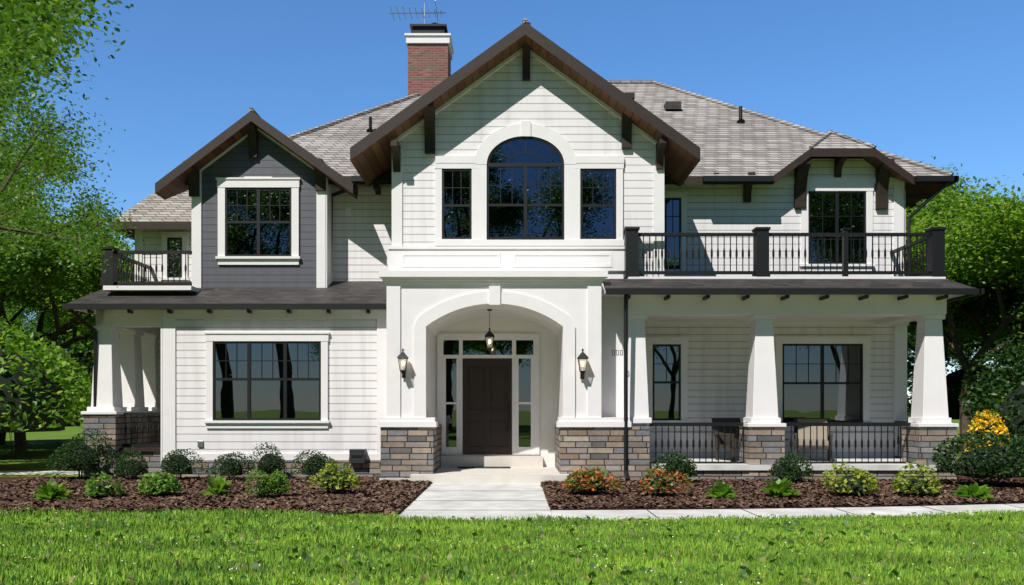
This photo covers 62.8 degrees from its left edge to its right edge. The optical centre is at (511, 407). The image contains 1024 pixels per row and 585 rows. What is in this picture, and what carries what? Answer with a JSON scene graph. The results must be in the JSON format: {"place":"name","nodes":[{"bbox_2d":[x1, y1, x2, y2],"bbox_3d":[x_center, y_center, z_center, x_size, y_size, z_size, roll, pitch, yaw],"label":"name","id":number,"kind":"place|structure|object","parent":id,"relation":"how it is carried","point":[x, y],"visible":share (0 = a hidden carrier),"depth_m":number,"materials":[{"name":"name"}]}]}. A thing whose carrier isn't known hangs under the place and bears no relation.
{"place":"outdoors","nodes":[
{"label":"outdoors","id":0,"kind":"place"},
{"bbox_2d":[0,505,1023,584],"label":"grass","id":1,"kind":"structure","parent":0,"point":[95,569],"depth_m":9.22,"materials":[{"name":"green plant"}]},
{"bbox_2d":[0,416,1023,584],"bbox_3d":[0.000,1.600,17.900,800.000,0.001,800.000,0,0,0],"label":"lawn","id":2,"kind":"structure","parent":0,"point":[42,447],"depth_m":13.87,"materials":[{"name":"green plant"}]},
{"bbox_2d":[0,134,59,301],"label":"tree","id":3,"kind":"object","parent":2,"relation":"on","point":[7,269],"visible":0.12,"depth_m":23.55,"materials":[{"name":"green plant"}]},
{"bbox_2d":[0,0,84,275],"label":"tree","id":4,"kind":"object","parent":2,"relation":"on","point":[19,205],"visible":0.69,"depth_m":18.95,"materials":[{"name":"green plant"}]},
{"bbox_2d":[0,297,91,353],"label":"tree","id":5,"kind":"object","parent":2,"relation":"on","point":[22,318],"visible":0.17,"depth_m":83.77,"materials":[{"name":"green plant"}]},
{"bbox_2d":[0,316,92,457],"bbox_3d":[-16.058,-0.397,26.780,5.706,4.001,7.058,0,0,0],"label":"tree","id":6,"kind":"object","parent":2,"relation":"on","point":[59,387],"visible":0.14,"depth_m":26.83,"materials":[{"name":"green plant"}]},
{"bbox_2d":[0,277,102,444],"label":"tree","id":7,"kind":"object","parent":2,"relation":"on","point":[41,301],"visible":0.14,"depth_m":36.11,"materials":[{"name":"green plant"}]},
{"bbox_2d":[23,327,92,381],"bbox_3d":[-18.991,-0.996,37.727,7.418,5.201,9.175,0,0,-29],"label":"tree","id":8,"kind":"object","parent":2,"relation":"on","point":[79,357],"visible":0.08,"depth_m":36.09,"materials":[{"name":"green plant"}]},
{"bbox_2d":[0,1,115,120],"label":"tree","id":9,"kind":"object","parent":2,"relation":"on","point":[55,63],"visible":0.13,"depth_m":23.59,"materials":[{"name":"green plant"}]},
{"bbox_2d":[0,0,133,300],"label":"tree","id":10,"kind":"object","parent":2,"relation":"on","point":[17,23],"visible":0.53,"depth_m":19.98,"materials":[{"name":"green plant"}]},
{"bbox_2d":[0,197,134,452],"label":"tree","id":11,"kind":"object","parent":2,"relation":"on","point":[57,274],"visible":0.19,"depth_m":28.33,"materials":[{"name":"green plant"}]},
{"bbox_2d":[0,60,150,292],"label":"tree","id":12,"kind":"object","parent":2,"relation":"on","point":[89,219],"visible":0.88,"depth_m":19.00,"materials":[{"name":"green plant"}]},
{"bbox_2d":[77,257,134,350],"bbox_3d":[-14.399,-3.149,41.998,12.870,9.847,8.860,0,0,-16],"label":"tree","id":13,"kind":"object","parent":2,"relation":"on","point":[91,338],"depth_m":38.13,"materials":[{"name":"green plant"}]},
{"bbox_2d":[0,507,1022,584],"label":"lawn clover heads","id":14,"kind":"object","parent":2,"relation":"on","point":[495,547],"visible":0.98,"depth_m":9.07,"materials":[{"name":"white plant"}]},
{"bbox_2d":[0,506,1023,584],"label":"lawn weeds","id":15,"kind":"object","parent":2,"relation":"on","point":[424,577],"visible":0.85,"depth_m":9.18,"materials":[{"name":"green plant"}]},
{"bbox_2d":[0,471,1023,519],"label":"concrete paths","id":16,"kind":"structure","parent":2,"relation":"on","point":[468,501],"depth_m":13.22,"materials":[{"name":"white concrete"}]},
{"bbox_2d":[0,475,1023,513],"bbox_3d":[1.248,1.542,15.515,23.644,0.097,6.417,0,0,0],"label":"mulch chips","id":17,"kind":"object","parent":2,"relation":"on","point":[373,495],"visible":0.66,"depth_m":14.42,"materials":[{"name":"brown wood"}]},
{"bbox_2d":[30,479,73,498],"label":"plant","id":18,"kind":"object","parent":17,"relation":"on","point":[50,489],"visible":0.98,"depth_m":14.11,"materials":[{"name":"green plant"}]},
{"bbox_2d":[46,429,115,477],"bbox_3d":[-9.341,1.024,18.277,1.420,1.155,1.249,0,0,0],"label":"boxwood shrub","id":19,"kind":"object","parent":17,"relation":"on","point":[81,457],"visible":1,"depth_m":17.98,"materials":[{"name":"green plant"}]},
{"bbox_2d":[84,470,125,497],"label":"plant","id":20,"kind":"object","parent":17,"relation":"on","point":[101,488],"visible":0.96,"depth_m":14.27,"materials":[{"name":"green plant"}]},
{"bbox_2d":[114,447,148,478],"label":"boxwood shrub","id":21,"kind":"object","parent":17,"relation":"on","point":[132,466],"visible":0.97,"depth_m":17.96,"materials":[{"name":"green plant"}]},
{"bbox_2d":[137,471,181,494],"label":"plant","id":22,"kind":"object","parent":17,"relation":"on","point":[165,483],"visible":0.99,"depth_m":14.54,"materials":[{"name":"green plant"}]},
{"bbox_2d":[159,448,208,479],"bbox_3d":[-7.035,1.236,18.035,1.036,0.732,0.805,0,0,-35],"label":"boxwood shrub","id":23,"kind":"object","parent":17,"relation":"on","point":[178,464],"visible":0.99,"depth_m":17.82,"materials":[{"name":"green plant"}]},
{"bbox_2d":[199,474,232,494],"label":"plant","id":24,"kind":"object","parent":17,"relation":"on","point":[218,484],"visible":0.96,"depth_m":14.75,"materials":[{"name":"green plant"}]},
{"bbox_2d":[209,451,250,479],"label":"boxwood shrub","id":25,"kind":"object","parent":17,"relation":"on","point":[229,467],"visible":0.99,"depth_m":17.72,"materials":[{"name":"green plant"}]},
{"bbox_2d":[244,468,274,496],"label":"plant","id":26,"kind":"object","parent":17,"relation":"on","point":[262,486],"visible":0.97,"depth_m":14.30,"materials":[{"name":"green plant"}]},
{"bbox_2d":[247,442,287,475],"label":"boxwood shrub","id":27,"kind":"object","parent":17,"relation":"on","point":[269,463],"visible":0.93,"depth_m":17.93,"materials":[{"name":"green plant"}]},
{"bbox_2d":[268,469,291,496],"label":"plant","id":28,"kind":"object","parent":17,"relation":"on","point":[281,484],"visible":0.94,"depth_m":14.41,"materials":[{"name":"green plant"}]},
{"bbox_2d":[290,450,341,477],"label":"boxwood shrub","id":29,"kind":"object","parent":17,"relation":"on","point":[312,464],"visible":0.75,"depth_m":17.80,"materials":[{"name":"green plant"}]},
{"bbox_2d":[306,461,361,493],"bbox_3d":[-3.182,1.281,15.133,0.997,0.643,0.844,0,0,0],"label":"plant","id":30,"kind":"object","parent":17,"relation":"on","point":[334,478],"visible":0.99,"depth_m":14.93,"materials":[{"name":"green plant"}]},
{"bbox_2d":[345,449,365,469],"bbox_3d":[-3.414,1.248,18.596,0.549,0.665,0.316,0,0,24],"label":"wall vent","id":31,"kind":"object","parent":17,"relation":"on","point":[357,455],"visible":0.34,"depth_m":18.50,"materials":[{"name":"grey metal"}]},
{"bbox_2d":[562,466,622,493],"bbox_3d":[1.442,1.323,15.070,1.115,0.562,1.106,0,0,0],"label":"plant","id":32,"kind":"object","parent":17,"relation":"on","point":[586,480],"visible":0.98,"depth_m":14.80,"materials":[{"name":"green plant"}]},
{"bbox_2d":[639,467,694,495],"bbox_3d":[2.699,1.316,14.671,0.985,0.573,0.702,0,0,0],"label":"plant","id":33,"kind":"object","parent":17,"relation":"on","point":[661,483],"visible":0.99,"depth_m":14.55,"materials":[{"name":"orange plant"}]},
{"bbox_2d":[650,449,697,480],"bbox_3d":[3.336,1.232,17.427,1.078,0.741,0.977,0,0,0],"label":"dark shrub","id":34,"kind":"object","parent":17,"relation":"on","point":[675,464],"visible":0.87,"depth_m":17.26,"materials":[{"name":"green plant"}]},
{"bbox_2d":[704,480,740,497],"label":"plant","id":35,"kind":"object","parent":17,"relation":"on","point":[721,489],"visible":0.98,"depth_m":14.29,"materials":[{"name":"green plant"}]},
{"bbox_2d":[760,476,802,496],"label":"plant","id":36,"kind":"object","parent":17,"relation":"on","point":[778,487],"visible":0.98,"depth_m":14.39,"materials":[{"name":"green plant"}]},
{"bbox_2d":[767,453,813,480],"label":"dark shrub","id":37,"kind":"object","parent":17,"relation":"on","point":[788,469],"visible":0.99,"depth_m":17.33,"materials":[{"name":"green plant"}]},
{"bbox_2d":[821,461,879,495],"bbox_3d":[5.906,1.275,14.637,0.941,0.658,1.084,0,0,0],"label":"plant","id":38,"kind":"object","parent":17,"relation":"on","point":[855,482],"visible":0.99,"depth_m":14.51,"materials":[{"name":"green plant"}]},
{"bbox_2d":[891,461,940,495],"bbox_3d":[7.093,1.269,14.686,0.818,0.669,0.892,0,0,0],"label":"plant","id":39,"kind":"object","parent":17,"relation":"on","point":[920,484],"visible":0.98,"depth_m":14.55,"materials":[{"name":"green plant"}]},
{"bbox_2d":[951,482,994,498],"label":"plant","id":40,"kind":"object","parent":17,"relation":"on","point":[976,491],"visible":0.96,"depth_m":14.30,"materials":[{"name":"green plant"}]},
{"bbox_2d":[931,431,1023,484],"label":"juniper shrub","id":41,"kind":"object","parent":17,"relation":"on","point":[1005,460],"visible":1,"depth_m":16.26,"materials":[{"name":"green plant"}]},
{"bbox_2d":[965,409,1011,478],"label":"yellow flowers","id":42,"kind":"object","parent":17,"relation":"on","point":[989,426],"visible":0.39,"depth_m":18.38,"materials":[{"name":"yellow plant"}]},
{"bbox_2d":[119,52,938,483],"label":"house walls","id":43,"kind":"structure","parent":2,"relation":"on","point":[471,120],"depth_m":18.70,"materials":[{"name":"white wood"}]},
{"bbox_2d":[397,349,408,377],"bbox_3d":[-2.306,-0.951,17.731,0.223,0.634,0.257,0,0,0],"label":"wall lantern","id":44,"kind":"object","parent":43,"relation":"attached to","point":[402,355],"depth_m":17.69,"materials":[{"name":"black metal"}]},
{"bbox_2d":[198,207,622,446],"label":"wall fittings","id":45,"kind":"object","parent":43,"relation":"attached to","point":[347,210],"depth_m":18.66,"materials":[{"name":"black metal"}]},
{"bbox_2d":[404,22,453,95],"bbox_3d":[-2.514,-9.637,25.635,1.380,4.220,1.330,0,0,0],"label":"chimney","id":46,"kind":"object","parent":43,"relation":"on","point":[430,51],"visible":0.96,"depth_m":25.06,"materials":[{"name":"brick"}]},
{"bbox_2d":[389,0,445,23],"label":"tv antenna","id":47,"kind":"object","parent":46,"relation":"on","point":[410,13],"visible":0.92,"depth_m":25.65,"materials":[{"name":"silver metal"}]},
{"bbox_2d":[457,467,509,467],"bbox_3d":[-0.658,1.401,19.760,1.243,0.018,0.560,0,0,0],"label":"door mat","id":48,"kind":"object","parent":43,"relation":"on","point":[483,467],"depth_m":19.54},
{"bbox_2d":[484,309,494,352],"bbox_3d":[-0.504,-1.728,18.900,0.226,1.005,0.226,0,0,0],"label":"pendant lantern","id":49,"kind":"object","parent":43,"relation":"hanging from","point":[489,334],"visible":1,"depth_m":18.85,"materials":[{"name":"black metal"}]},
{"bbox_2d":[437,333,542,466],"bbox_3d":[-0.566,-0.184,19.960,2.595,3.188,0.280,0,0,0],"label":"front door","id":50,"kind":"structure","parent":43,"relation":"in","point":[487,409],"depth_m":20.05,"materials":[{"name":"brown wood"}]},
{"bbox_2d":[167,137,865,421],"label":"house windows","id":51,"kind":"structure","parent":43,"relation":"in","point":[266,380],"depth_m":18.69,"materials":[{"name":"black glass"}]},
{"bbox_2d":[87,22,947,313],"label":"roof brackets","id":52,"kind":"object","parent":43,"relation":"attached to","point":[801,178],"visible":0.8,"depth_m":19.74,"materials":[{"name":"brown wood"}]},
{"bbox_2d":[81,314,958,426],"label":"porch columns","id":53,"kind":"structure","parent":43,"relation":"on","point":[127,371],"depth_m":18.20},
{"bbox_2d":[66,18,973,314],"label":"house roof","id":54,"kind":"structure","parent":43,"relation":"on","point":[706,136],"depth_m":19.69,"materials":[{"name":"grey"}]},
{"bbox_2d":[62,176,983,480],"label":"rain gutters","id":55,"kind":"object","parent":54,"relation":"attached to","point":[960,292],"visible":0.82,"depth_m":18.39,"materials":[{"name":"black metal"}]},
{"bbox_2d":[83,414,956,480],"bbox_3d":[-0.015,0.962,20.875,19.142,1.626,6.050,0,0,0],"label":"stone veneer base","id":56,"kind":"object","parent":43,"relation":"attached to","point":[406,452],"visible":0.34,"depth_m":18.00,"materials":[{"name":"grey stone"}]},
{"bbox_2d":[95,48,949,460],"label":"house trim","id":57,"kind":"structure","parent":43,"relation":"attached to","point":[569,258],"depth_m":18.48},
{"bbox_2d":[100,227,946,463],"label":"railings","id":58,"kind":"object","parent":43,"relation":"attached to","point":[934,238],"visible":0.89,"depth_m":18.34,"materials":[{"name":"black metal"}]},
{"bbox_2d":[577,348,587,378],"bbox_3d":[1.494,-0.941,17.727,0.231,0.657,0.266,0,0,0],"label":"wall lantern","id":59,"kind":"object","parent":43,"relation":"attached to","point":[582,355],"depth_m":17.68,"materials":[{"name":"black metal"}]},
{"bbox_2d":[711,418,740,461],"bbox_3d":[5.193,0.730,19.474,0.780,0.980,0.857,0,0,-20],"label":"porch chair","id":60,"kind":"object","parent":43,"relation":"on","point":[727,429],"visible":0.57,"depth_m":19.65,"materials":[{"name":"wicker"}]},
{"bbox_2d":[793,418,832,461],"bbox_3d":[6.948,0.730,19.375,0.830,0.980,0.857,0,0,17],"label":"porch chair","id":61,"kind":"object","parent":43,"relation":"on","point":[813,430],"visible":0.68,"depth_m":19.47,"materials":[{"name":"wicker"}]},
{"bbox_2d":[907,347,948,420],"bbox_3d":[13.079,-0.520,31.858,6.313,4.248,5.547,0,0,41],"label":"tree","id":62,"kind":"object","parent":2,"relation":"on","point":[909,384],"visible":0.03,"depth_m":30.14,"materials":[{"name":"green plant"}]},
{"bbox_2d":[908,327,995,378],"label":"tree","id":63,"kind":"object","parent":2,"relation":"on","point":[952,356],"visible":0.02,"depth_m":77.92,"materials":[{"name":"green plant"}]},
{"bbox_2d":[905,156,1011,342],"bbox_3d":[13.102,-4.099,32.182,15.445,11.817,10.632,0,0,-25],"label":"tree","id":64,"kind":"object","parent":2,"relation":"on","point":[944,197],"visible":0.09,"depth_m":29.67,"materials":[{"name":"green plant"}]},
{"bbox_2d":[905,173,1023,453],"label":"tree","id":65,"kind":"object","parent":2,"relation":"on","point":[1003,230],"visible":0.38,"depth_m":26.39,"materials":[{"name":"green plant"}]},
{"bbox_2d":[906,187,1023,447],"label":"tree","id":66,"kind":"object","parent":2,"relation":"on","point":[963,309],"visible":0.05,"depth_m":31.54,"materials":[{"name":"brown plant"}]},
{"bbox_2d":[907,281,1022,380],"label":"tree","id":67,"kind":"object","parent":2,"relation":"on","point":[991,307],"visible":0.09,"depth_m":33.33,"materials":[{"name":"green plant"}]},
{"bbox_2d":[907,330,1023,433],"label":"tree","id":68,"kind":"object","parent":2,"relation":"on","point":[954,381],"visible":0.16,"depth_m":36.65,"materials":[{"name":"green plant"}]},
{"bbox_2d":[958,335,1023,436],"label":"understory bush","id":69,"kind":"object","parent":2,"relation":"on","point":[1010,410],"visible":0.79,"depth_m":23.88,"materials":[{"name":"green plant"}]},
{"bbox_2d":[971,357,1023,422],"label":"bush","id":70,"kind":"object","parent":2,"relation":"on","point":[1003,384],"visible":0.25,"depth_m":28.67,"materials":[{"name":"green plant"}]},
{"bbox_2d":[977,261,1023,332],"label":"tree","id":71,"kind":"object","parent":2,"relation":"on","point":[1014,289],"visible":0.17,"depth_m":33.24,"materials":[{"name":"green plant"}]},
{"bbox_2d":[987,308,1023,362],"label":"tree","id":72,"kind":"object","parent":2,"relation":"on","point":[1007,337],"visible":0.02,"depth_m":77.36,"materials":[{"name":"green plant"}]},
{"bbox_2d":[0,0,1023,402],"label":"sky","id":73,"kind":"structure","parent":0,"point":[916,80],"materials":[{"name":"blue"}]}
]}

